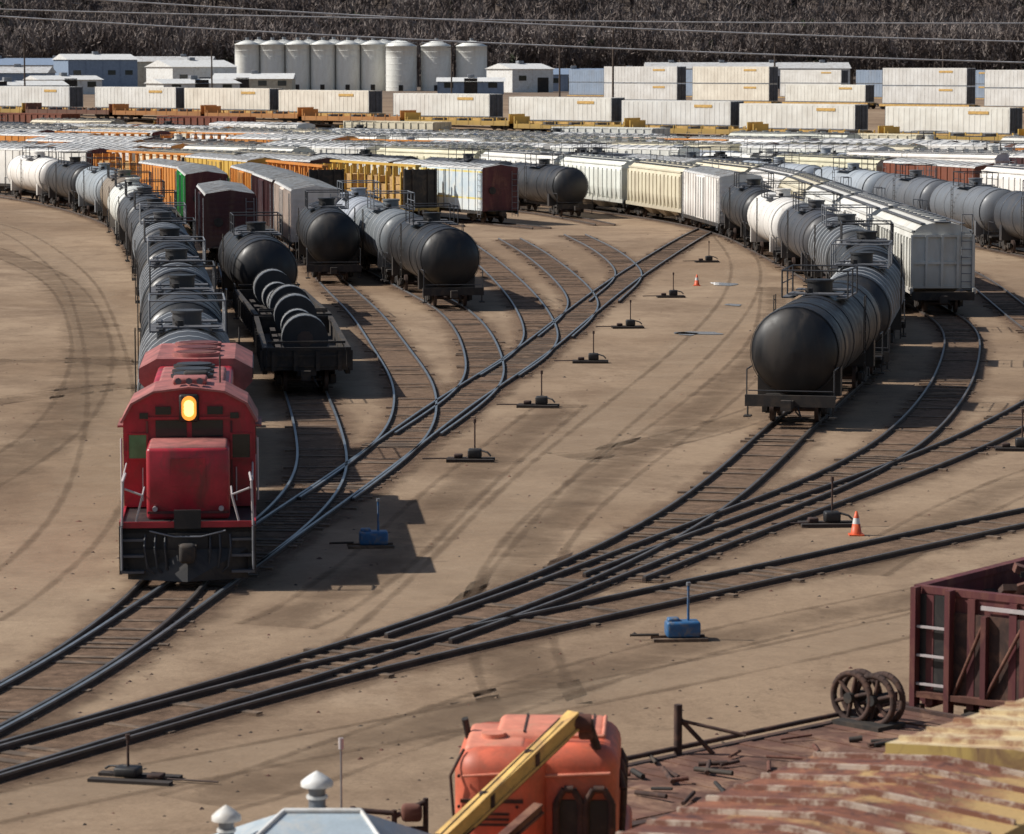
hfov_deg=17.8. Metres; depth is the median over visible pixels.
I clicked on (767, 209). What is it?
tank car
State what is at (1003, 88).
container flatcar
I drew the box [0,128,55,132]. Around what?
boxcar
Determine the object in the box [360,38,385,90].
silo
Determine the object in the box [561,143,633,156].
tank car
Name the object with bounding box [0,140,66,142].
centerbeam flatcar
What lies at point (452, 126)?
railroad track
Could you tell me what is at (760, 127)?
flatcar
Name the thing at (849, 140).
boxcar
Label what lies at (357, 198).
tank car
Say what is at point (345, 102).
container flatcar
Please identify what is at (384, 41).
silo
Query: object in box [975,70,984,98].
container flatcar
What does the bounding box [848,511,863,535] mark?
traffic cone
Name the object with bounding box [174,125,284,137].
covered hopper car
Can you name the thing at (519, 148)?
covered hopper car
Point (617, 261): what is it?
railroad track
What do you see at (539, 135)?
covered hopper car
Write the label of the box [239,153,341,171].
boxcar
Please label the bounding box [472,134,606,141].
covered hopper car
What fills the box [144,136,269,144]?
covered hopper car
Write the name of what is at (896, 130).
flatcar
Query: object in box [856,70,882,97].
container flatcar
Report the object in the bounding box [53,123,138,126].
boxcar
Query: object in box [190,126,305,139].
covered hopper car
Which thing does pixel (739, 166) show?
covered hopper car
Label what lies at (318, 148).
boxcar
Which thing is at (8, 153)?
boxcar
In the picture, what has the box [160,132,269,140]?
centerbeam flatcar
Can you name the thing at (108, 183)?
tank car
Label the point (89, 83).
warehouse
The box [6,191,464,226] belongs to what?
railroad track
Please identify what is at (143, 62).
warehouse
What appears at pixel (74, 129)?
tank car
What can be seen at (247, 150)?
covered hopper car
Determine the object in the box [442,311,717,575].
dirt lane
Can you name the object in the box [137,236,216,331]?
tank car
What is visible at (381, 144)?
boxcar
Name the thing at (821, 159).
covered hopper car
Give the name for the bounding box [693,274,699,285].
traffic cone
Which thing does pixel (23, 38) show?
utility pole
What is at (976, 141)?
tank car
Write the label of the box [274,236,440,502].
railroad track
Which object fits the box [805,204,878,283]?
tank car
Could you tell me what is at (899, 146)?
covered hopper car
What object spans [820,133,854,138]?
tank car
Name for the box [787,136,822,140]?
tank car
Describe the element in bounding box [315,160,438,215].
centerbeam flatcar
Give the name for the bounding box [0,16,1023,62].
power line
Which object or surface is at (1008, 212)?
tank car
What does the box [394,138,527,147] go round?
covered hopper car
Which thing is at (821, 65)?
warehouse
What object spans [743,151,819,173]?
tank car
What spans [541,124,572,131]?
tank car
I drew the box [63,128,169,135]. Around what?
boxcar
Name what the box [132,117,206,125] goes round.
tank car
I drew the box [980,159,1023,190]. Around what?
covered hopper car
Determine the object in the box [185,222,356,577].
railroad track
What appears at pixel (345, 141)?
covered hopper car
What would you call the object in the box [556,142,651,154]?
tank car
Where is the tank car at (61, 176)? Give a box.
[43,151,92,212]
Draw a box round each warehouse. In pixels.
[0,56,55,67]
[0,64,56,80]
[0,77,68,85]
[23,73,103,93]
[52,51,138,86]
[134,54,215,86]
[145,57,237,81]
[145,76,239,87]
[213,70,296,89]
[436,74,504,93]
[485,61,553,91]
[553,66,603,90]
[644,60,850,88]
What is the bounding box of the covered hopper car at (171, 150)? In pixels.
[139,144,255,160]
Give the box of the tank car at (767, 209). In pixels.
[744,181,809,265]
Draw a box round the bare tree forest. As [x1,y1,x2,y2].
[0,0,1023,86]
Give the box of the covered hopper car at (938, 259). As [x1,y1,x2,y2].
[871,200,975,311]
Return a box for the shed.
[211,771,428,833]
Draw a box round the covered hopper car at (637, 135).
[561,133,686,137]
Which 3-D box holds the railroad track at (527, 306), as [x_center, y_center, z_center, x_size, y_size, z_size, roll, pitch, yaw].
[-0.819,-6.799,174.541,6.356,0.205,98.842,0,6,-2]
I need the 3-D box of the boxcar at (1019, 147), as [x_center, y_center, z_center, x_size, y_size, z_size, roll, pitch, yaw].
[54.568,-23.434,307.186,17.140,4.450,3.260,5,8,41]
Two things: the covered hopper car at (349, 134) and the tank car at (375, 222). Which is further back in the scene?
the covered hopper car at (349, 134)
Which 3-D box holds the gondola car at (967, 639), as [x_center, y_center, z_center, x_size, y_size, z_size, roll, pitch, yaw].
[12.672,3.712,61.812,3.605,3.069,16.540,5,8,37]
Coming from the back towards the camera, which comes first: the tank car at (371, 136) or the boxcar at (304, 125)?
the boxcar at (304, 125)
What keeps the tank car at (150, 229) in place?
on the railroad track at (137, 591)
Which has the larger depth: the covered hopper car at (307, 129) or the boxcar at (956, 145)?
the covered hopper car at (307, 129)
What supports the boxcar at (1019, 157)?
on the railroad track
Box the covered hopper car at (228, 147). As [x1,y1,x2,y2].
[182,139,315,153]
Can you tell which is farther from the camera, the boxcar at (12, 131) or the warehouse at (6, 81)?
the warehouse at (6, 81)
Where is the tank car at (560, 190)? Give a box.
[509,153,593,216]
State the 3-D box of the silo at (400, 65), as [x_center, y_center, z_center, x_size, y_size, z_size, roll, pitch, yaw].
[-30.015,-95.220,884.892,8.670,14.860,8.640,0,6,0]
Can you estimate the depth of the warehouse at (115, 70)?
918.82 m
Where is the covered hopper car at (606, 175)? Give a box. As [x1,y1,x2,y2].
[559,150,656,213]
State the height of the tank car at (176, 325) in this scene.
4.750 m
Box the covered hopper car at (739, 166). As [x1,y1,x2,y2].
[695,155,780,171]
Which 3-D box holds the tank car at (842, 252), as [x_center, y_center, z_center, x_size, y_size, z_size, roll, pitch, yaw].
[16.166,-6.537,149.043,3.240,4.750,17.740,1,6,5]
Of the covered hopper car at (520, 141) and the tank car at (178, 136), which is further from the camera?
the tank car at (178, 136)
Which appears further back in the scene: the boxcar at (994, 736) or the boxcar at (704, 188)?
the boxcar at (704, 188)
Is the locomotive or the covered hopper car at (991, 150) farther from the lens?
the covered hopper car at (991, 150)
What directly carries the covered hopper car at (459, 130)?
on the railroad track
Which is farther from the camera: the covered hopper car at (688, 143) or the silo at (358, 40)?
the silo at (358, 40)
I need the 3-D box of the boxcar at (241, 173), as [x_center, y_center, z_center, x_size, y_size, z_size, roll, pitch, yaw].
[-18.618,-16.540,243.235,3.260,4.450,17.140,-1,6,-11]
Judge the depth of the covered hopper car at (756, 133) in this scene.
349.29 m
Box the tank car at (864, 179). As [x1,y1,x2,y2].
[813,157,887,192]
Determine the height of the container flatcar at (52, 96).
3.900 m
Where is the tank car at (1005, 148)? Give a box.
[990,142,1023,150]
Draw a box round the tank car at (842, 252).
[830,220,905,334]
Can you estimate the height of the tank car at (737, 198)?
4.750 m
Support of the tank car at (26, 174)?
on the railroad track at (137, 591)
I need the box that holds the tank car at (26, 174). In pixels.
[4,146,65,204]
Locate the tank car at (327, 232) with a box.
[295,189,361,281]
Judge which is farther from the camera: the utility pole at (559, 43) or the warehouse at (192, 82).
the warehouse at (192, 82)
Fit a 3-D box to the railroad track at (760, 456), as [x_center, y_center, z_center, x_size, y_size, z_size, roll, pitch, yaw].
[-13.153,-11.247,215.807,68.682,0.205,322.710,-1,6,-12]
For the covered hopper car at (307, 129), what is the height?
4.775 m
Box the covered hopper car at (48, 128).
[0,125,73,130]
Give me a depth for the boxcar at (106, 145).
307.08 m
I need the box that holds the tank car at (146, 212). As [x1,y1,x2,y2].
[126,190,183,278]
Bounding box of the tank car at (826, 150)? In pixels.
[800,143,846,154]
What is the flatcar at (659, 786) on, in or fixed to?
on the railroad track
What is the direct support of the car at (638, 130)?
on the railroad track
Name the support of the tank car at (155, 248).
on the railroad track at (137, 591)
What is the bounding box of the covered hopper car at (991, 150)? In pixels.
[910,144,1023,154]
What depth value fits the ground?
86.14 m
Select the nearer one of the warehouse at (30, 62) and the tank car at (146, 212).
the tank car at (146, 212)
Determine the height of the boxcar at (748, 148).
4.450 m
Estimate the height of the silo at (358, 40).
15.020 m
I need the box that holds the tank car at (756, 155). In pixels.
[701,143,787,158]
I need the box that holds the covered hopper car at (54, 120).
[30,115,126,123]
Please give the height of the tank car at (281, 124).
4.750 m
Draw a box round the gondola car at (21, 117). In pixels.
[0,113,79,122]
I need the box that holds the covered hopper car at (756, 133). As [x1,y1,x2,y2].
[728,127,862,139]
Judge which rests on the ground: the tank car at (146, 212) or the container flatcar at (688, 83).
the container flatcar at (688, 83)
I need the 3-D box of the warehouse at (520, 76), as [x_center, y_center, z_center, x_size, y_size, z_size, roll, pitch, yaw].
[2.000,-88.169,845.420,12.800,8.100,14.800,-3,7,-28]
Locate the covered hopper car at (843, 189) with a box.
[804,177,881,212]
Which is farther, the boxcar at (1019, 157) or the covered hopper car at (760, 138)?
the covered hopper car at (760, 138)
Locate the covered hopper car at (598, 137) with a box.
[541,132,670,139]
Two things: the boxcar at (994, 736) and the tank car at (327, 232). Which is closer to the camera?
the boxcar at (994, 736)
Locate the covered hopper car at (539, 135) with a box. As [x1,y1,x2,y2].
[477,130,599,136]
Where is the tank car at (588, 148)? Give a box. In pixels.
[573,147,612,155]
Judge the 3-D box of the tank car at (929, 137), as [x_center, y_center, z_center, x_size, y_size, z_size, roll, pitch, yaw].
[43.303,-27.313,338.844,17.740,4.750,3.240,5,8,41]
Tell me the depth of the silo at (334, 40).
900.80 m
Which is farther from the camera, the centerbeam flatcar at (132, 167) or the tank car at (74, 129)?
the tank car at (74, 129)
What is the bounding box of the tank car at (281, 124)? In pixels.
[265,124,296,128]
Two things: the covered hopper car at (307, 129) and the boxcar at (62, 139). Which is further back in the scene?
the covered hopper car at (307, 129)
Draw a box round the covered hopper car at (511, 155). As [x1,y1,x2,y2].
[481,145,585,163]
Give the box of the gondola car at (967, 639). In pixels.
[895,557,1023,715]
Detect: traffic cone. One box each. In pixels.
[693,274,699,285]
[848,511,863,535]
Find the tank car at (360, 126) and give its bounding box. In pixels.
[323,121,376,128]
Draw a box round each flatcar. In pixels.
[0,86,85,114]
[0,103,24,112]
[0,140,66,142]
[25,103,117,117]
[55,131,160,137]
[93,150,189,177]
[95,87,188,115]
[113,104,216,118]
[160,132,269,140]
[184,88,282,118]
[205,106,313,122]
[260,160,343,190]
[278,90,385,119]
[302,109,415,124]
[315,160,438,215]
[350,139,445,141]
[390,93,506,125]
[405,112,524,129]
[508,97,624,128]
[514,116,639,131]
[566,70,603,95]
[604,66,685,99]
[621,100,743,134]
[622,137,728,140]
[627,668,966,827]
[629,120,762,134]
[671,70,699,96]
[692,66,780,102]
[739,103,872,132]
[753,124,893,132]
[778,70,847,97]
[781,84,878,108]
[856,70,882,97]
[878,68,979,108]
[884,127,1023,142]
[885,106,1022,135]
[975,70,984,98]
[984,70,1023,109]
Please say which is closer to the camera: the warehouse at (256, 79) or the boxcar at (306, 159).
the boxcar at (306, 159)
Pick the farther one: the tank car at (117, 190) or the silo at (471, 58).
the silo at (471, 58)
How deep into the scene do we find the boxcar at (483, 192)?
246.74 m
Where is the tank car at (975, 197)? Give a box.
[927,171,1011,247]
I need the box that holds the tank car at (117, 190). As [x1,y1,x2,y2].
[107,171,157,244]
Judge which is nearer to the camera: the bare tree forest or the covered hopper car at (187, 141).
the covered hopper car at (187, 141)
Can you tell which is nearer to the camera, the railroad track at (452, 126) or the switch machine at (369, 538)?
the switch machine at (369, 538)
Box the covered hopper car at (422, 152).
[376,141,501,159]
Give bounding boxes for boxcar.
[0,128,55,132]
[0,130,26,131]
[0,131,104,140]
[0,143,54,145]
[0,145,109,192]
[26,137,147,142]
[44,142,153,148]
[46,134,162,139]
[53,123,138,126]
[53,145,151,160]
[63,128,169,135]
[68,140,189,148]
[134,124,234,128]
[137,158,215,219]
[176,164,229,228]
[184,152,281,175]
[195,180,256,261]
[209,121,314,128]
[226,135,349,142]
[229,162,293,189]
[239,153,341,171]
[241,133,357,140]
[251,169,313,240]
[258,142,380,153]
[273,177,340,248]
[275,139,398,143]
[315,154,406,174]
[320,142,437,146]
[329,128,435,130]
[367,131,476,134]
[392,159,518,222]
[430,140,555,148]
[550,143,698,155]
[552,132,665,134]
[616,752,1023,833]
[623,154,707,163]
[646,139,778,144]
[682,166,763,235]
[740,143,893,152]
[776,140,916,144]
[822,138,958,141]
[876,140,1017,149]
[883,158,995,182]
[883,698,1023,770]
[1009,152,1023,163]
[1015,144,1023,150]
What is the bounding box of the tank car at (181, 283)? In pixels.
[137,260,227,363]
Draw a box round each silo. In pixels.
[234,37,259,72]
[251,37,268,43]
[259,37,284,72]
[276,37,293,43]
[285,37,309,89]
[302,37,318,71]
[310,37,334,89]
[327,37,343,43]
[335,37,360,89]
[352,37,368,43]
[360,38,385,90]
[377,39,394,43]
[385,40,416,90]
[420,38,450,90]
[456,38,486,76]
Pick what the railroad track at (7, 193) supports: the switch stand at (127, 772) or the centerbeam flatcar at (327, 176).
the centerbeam flatcar at (327, 176)
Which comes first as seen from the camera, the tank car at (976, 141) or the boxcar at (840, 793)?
the boxcar at (840, 793)
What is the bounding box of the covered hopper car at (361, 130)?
[330,126,439,132]
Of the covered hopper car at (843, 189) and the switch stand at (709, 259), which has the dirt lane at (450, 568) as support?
the switch stand at (709, 259)
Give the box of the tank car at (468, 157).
[424,148,512,164]
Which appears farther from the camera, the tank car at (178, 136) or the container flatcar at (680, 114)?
the container flatcar at (680, 114)
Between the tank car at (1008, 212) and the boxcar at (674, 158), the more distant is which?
the boxcar at (674, 158)
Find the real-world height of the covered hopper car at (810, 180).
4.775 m
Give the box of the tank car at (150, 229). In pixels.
[131,202,194,301]
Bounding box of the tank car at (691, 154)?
[671,146,736,160]
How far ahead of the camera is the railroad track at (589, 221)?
256.21 m
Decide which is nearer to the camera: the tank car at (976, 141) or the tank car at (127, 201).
the tank car at (127, 201)
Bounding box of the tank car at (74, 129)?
[61,128,90,133]
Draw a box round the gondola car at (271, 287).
[233,268,333,334]
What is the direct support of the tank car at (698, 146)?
on the railroad track
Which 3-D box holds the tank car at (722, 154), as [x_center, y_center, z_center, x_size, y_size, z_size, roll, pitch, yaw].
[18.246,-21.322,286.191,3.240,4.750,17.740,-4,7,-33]
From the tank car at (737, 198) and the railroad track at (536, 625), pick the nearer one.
the railroad track at (536, 625)
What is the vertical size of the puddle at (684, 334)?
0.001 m
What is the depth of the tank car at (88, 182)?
251.90 m
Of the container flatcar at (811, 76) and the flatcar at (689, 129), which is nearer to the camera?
the flatcar at (689, 129)
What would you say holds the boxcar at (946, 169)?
on the railroad track
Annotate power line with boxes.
[0,9,1023,23]
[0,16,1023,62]
[98,0,1023,42]
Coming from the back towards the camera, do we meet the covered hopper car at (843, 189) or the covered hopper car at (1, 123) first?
the covered hopper car at (1, 123)
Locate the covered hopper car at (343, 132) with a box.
[301,128,419,136]
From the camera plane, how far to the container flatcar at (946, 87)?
521.66 m
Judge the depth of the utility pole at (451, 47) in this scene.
755.39 m
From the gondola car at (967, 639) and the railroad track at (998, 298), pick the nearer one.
the gondola car at (967, 639)
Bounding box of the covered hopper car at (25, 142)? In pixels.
[0,138,52,143]
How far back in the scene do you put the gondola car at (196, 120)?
416.79 m
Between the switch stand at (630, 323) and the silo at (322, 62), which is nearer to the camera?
the switch stand at (630, 323)
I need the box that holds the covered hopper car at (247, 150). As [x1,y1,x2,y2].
[239,145,331,155]
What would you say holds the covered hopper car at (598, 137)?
on the railroad track
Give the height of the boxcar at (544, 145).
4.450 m
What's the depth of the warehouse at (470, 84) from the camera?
791.02 m
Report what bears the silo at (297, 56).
on the ground
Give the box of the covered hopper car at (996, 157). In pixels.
[847,145,1013,163]
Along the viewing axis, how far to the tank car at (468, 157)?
278.24 m
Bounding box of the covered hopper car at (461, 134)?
[427,130,540,138]
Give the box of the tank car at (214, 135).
[194,134,230,140]
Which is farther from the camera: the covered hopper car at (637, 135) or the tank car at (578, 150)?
the covered hopper car at (637, 135)
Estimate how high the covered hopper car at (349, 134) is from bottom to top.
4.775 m
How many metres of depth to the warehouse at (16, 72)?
828.86 m
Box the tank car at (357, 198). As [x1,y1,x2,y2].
[332,180,379,264]
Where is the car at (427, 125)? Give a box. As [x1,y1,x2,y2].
[343,120,451,130]
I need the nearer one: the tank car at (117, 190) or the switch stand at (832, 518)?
the switch stand at (832, 518)
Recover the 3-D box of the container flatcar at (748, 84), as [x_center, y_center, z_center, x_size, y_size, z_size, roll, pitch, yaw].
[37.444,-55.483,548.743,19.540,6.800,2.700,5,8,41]
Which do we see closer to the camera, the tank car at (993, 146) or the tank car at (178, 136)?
the tank car at (993, 146)
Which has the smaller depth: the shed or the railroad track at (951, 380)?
the shed
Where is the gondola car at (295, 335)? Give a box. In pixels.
[252,292,352,390]
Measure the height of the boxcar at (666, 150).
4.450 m
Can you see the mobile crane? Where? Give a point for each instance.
(566, 772)
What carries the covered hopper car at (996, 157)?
on the railroad track
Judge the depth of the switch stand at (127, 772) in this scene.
54.94 m
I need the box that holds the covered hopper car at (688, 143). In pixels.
[606,137,747,151]
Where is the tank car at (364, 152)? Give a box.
[317,144,418,158]
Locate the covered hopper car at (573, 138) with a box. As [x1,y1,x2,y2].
[513,133,647,142]
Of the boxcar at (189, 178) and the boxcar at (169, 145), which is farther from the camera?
the boxcar at (169, 145)
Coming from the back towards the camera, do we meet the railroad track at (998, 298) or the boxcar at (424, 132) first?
the boxcar at (424, 132)
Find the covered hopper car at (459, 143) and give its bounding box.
[411,138,538,147]
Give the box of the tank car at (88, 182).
[73,157,121,222]
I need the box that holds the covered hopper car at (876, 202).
[834,188,922,229]
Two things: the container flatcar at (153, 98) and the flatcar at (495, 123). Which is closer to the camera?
the flatcar at (495, 123)
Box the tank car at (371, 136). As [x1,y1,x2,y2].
[351,135,385,141]
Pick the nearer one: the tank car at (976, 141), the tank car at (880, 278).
the tank car at (880, 278)
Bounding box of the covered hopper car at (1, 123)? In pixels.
[0,121,59,125]
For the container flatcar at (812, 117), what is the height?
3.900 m
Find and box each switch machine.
[329,498,393,548]
[630,582,707,642]
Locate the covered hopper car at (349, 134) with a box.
[274,129,390,138]
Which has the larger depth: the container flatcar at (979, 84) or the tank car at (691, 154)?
the container flatcar at (979, 84)
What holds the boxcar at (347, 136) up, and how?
on the railroad track
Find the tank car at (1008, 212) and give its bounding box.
[986,180,1023,252]
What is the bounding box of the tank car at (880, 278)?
[821,240,906,374]
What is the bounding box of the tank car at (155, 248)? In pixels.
[134,217,204,329]
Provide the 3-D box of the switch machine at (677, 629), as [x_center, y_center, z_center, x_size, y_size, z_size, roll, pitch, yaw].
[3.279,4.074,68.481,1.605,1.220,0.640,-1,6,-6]
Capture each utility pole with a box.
[17,34,30,85]
[207,37,215,87]
[446,39,456,92]
[553,33,564,96]
[605,29,620,96]
[768,30,781,66]
[937,34,949,67]
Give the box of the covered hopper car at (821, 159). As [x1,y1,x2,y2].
[776,148,895,171]
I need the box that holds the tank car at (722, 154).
[669,146,772,161]
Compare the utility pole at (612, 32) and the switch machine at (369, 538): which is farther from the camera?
the utility pole at (612, 32)
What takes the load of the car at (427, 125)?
on the railroad track
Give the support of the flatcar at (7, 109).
on the railroad track at (314, 123)
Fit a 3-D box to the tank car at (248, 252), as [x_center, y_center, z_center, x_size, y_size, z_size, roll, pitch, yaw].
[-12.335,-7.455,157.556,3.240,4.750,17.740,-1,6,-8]
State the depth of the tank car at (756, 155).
295.90 m
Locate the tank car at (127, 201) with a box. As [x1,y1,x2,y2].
[116,179,170,260]
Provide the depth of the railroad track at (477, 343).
133.69 m
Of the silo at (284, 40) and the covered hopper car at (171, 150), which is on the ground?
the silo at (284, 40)
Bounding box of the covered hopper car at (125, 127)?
[80,124,180,131]
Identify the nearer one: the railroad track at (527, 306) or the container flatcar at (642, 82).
the railroad track at (527, 306)
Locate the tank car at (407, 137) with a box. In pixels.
[375,133,428,141]
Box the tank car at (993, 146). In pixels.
[954,140,1013,150]
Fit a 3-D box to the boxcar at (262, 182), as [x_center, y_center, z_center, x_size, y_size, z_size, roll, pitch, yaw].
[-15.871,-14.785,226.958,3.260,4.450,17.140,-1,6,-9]
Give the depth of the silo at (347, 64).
892.07 m
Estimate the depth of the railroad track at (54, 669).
72.79 m
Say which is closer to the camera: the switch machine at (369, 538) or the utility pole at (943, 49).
the switch machine at (369, 538)
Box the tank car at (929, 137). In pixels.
[873,130,988,142]
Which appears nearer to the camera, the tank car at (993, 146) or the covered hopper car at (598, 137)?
the tank car at (993, 146)
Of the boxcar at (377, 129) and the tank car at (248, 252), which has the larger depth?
the boxcar at (377, 129)
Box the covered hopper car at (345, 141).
[269,135,396,143]
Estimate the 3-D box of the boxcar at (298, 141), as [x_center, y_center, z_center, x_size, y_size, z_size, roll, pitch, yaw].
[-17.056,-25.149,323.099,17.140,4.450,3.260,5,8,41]
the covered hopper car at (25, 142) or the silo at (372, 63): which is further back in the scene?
the silo at (372, 63)
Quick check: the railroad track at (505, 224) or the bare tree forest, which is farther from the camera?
the bare tree forest
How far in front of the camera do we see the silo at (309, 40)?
900.51 m
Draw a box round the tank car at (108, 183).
[99,163,146,231]
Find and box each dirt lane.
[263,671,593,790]
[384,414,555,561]
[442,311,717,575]
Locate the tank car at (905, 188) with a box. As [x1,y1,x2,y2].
[872,163,946,211]
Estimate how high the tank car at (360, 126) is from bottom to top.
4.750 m
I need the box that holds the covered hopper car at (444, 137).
[389,131,516,140]
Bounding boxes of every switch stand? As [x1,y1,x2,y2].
[87,734,218,786]
[422,419,494,462]
[497,370,559,407]
[554,331,607,363]
[596,300,643,328]
[643,272,685,297]
[691,241,718,262]
[771,477,852,527]
[971,409,1023,451]
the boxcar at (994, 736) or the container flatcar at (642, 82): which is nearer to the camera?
the boxcar at (994, 736)
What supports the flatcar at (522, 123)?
on the railroad track at (314, 123)
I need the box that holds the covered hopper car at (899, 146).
[779,138,927,149]
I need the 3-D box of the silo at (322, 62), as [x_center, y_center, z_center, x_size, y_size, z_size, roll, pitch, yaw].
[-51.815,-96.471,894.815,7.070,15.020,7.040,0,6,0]
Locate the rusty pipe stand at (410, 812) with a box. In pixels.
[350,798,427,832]
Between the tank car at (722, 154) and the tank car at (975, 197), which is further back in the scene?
the tank car at (722, 154)
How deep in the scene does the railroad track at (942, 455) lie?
90.79 m
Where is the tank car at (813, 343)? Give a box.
[743,264,884,421]
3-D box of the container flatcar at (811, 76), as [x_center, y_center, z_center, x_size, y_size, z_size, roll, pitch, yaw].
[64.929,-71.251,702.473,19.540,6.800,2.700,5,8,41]
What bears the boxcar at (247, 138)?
on the railroad track
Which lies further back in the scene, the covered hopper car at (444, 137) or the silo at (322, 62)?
the silo at (322, 62)
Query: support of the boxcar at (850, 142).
on the railroad track
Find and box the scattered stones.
[0,217,1017,829]
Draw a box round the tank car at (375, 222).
[353,190,419,283]
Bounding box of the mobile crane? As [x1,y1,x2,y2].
[434,710,631,833]
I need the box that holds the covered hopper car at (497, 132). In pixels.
[443,131,557,134]
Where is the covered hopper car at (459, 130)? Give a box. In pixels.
[440,128,552,132]
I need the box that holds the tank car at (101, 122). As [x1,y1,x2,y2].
[86,122,115,124]
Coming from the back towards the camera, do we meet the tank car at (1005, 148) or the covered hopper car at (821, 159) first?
the tank car at (1005, 148)
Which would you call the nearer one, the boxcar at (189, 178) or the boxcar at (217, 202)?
the boxcar at (217, 202)
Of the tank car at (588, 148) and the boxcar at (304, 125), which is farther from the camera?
the boxcar at (304, 125)
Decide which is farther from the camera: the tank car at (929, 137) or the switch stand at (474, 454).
the tank car at (929, 137)
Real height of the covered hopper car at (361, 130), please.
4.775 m
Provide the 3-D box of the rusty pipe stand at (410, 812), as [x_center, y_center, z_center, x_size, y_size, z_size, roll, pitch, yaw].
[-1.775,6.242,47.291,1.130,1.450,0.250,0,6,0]
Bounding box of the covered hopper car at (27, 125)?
[0,123,83,127]
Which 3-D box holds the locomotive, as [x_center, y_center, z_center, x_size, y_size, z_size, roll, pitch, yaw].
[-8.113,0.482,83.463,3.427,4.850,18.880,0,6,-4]
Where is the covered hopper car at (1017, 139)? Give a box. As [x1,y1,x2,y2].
[1000,132,1023,142]
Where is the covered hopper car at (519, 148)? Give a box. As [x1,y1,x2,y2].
[437,141,555,150]
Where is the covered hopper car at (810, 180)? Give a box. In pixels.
[779,169,848,200]
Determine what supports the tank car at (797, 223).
on the railroad track at (760, 456)
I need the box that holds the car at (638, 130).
[551,126,669,134]
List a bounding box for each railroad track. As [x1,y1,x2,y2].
[0,192,34,195]
[0,194,210,726]
[0,204,886,772]
[0,225,716,738]
[0,507,1023,785]
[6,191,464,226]
[80,115,723,135]
[85,118,502,130]
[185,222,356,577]
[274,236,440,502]
[359,264,513,436]
[377,206,987,643]
[440,216,551,229]
[475,242,566,378]
[495,238,603,338]
[519,208,615,225]
[558,234,646,302]
[582,399,1023,582]
[975,240,1023,257]
[975,271,1023,332]
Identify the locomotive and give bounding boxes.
[117,340,261,581]
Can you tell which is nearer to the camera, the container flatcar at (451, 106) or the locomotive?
the locomotive
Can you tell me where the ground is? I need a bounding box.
[0,0,1023,833]
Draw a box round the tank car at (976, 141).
[956,136,994,142]
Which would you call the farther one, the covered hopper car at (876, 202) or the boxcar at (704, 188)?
the boxcar at (704, 188)
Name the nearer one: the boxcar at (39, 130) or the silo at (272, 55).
the boxcar at (39, 130)
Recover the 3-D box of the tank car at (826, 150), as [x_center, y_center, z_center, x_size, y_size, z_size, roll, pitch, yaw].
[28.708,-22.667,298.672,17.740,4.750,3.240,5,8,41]
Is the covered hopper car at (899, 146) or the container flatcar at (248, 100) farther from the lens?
the container flatcar at (248, 100)
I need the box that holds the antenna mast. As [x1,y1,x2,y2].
[338,738,343,807]
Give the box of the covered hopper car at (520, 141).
[476,136,611,143]
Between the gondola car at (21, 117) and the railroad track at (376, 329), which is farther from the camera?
the gondola car at (21, 117)
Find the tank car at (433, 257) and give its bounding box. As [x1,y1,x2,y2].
[384,203,484,305]
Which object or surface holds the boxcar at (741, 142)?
on the railroad track
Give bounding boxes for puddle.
[674,332,698,334]
[675,331,722,333]
[710,282,737,285]
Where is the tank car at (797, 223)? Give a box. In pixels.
[774,192,845,281]
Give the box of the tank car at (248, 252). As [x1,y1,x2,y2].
[217,212,298,318]
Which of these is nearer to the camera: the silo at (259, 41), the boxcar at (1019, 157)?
the boxcar at (1019, 157)
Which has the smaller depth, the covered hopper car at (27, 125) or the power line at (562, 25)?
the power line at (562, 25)
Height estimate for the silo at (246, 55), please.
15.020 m
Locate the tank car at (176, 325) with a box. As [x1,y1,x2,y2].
[134,293,239,392]
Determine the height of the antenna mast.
3.000 m
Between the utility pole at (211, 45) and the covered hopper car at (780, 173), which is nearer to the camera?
the covered hopper car at (780, 173)
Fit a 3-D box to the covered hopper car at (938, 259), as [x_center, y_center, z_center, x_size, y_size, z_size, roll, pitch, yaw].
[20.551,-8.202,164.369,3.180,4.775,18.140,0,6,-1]
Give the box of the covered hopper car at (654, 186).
[626,155,718,224]
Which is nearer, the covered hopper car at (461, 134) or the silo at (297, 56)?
the covered hopper car at (461, 134)
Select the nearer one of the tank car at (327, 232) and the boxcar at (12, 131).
the tank car at (327, 232)
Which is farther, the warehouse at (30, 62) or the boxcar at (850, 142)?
the warehouse at (30, 62)
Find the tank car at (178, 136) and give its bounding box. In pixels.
[163,130,224,140]
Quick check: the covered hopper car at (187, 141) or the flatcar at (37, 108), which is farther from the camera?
the flatcar at (37, 108)
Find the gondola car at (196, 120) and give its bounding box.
[157,116,255,125]
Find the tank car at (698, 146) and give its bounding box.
[658,140,740,155]
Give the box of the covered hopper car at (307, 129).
[226,124,329,132]
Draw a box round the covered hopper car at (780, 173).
[749,161,821,191]
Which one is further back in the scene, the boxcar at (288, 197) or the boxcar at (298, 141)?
the boxcar at (298, 141)
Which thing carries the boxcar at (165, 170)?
on the railroad track at (304, 401)
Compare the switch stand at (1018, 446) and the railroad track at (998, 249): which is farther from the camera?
the railroad track at (998, 249)
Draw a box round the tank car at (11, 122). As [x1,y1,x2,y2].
[0,116,27,123]
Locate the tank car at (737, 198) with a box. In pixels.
[719,172,778,249]
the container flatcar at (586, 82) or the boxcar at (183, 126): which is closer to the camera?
the boxcar at (183, 126)
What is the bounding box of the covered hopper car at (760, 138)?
[690,132,824,141]
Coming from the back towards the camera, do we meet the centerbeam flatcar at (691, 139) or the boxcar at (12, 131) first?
the boxcar at (12, 131)

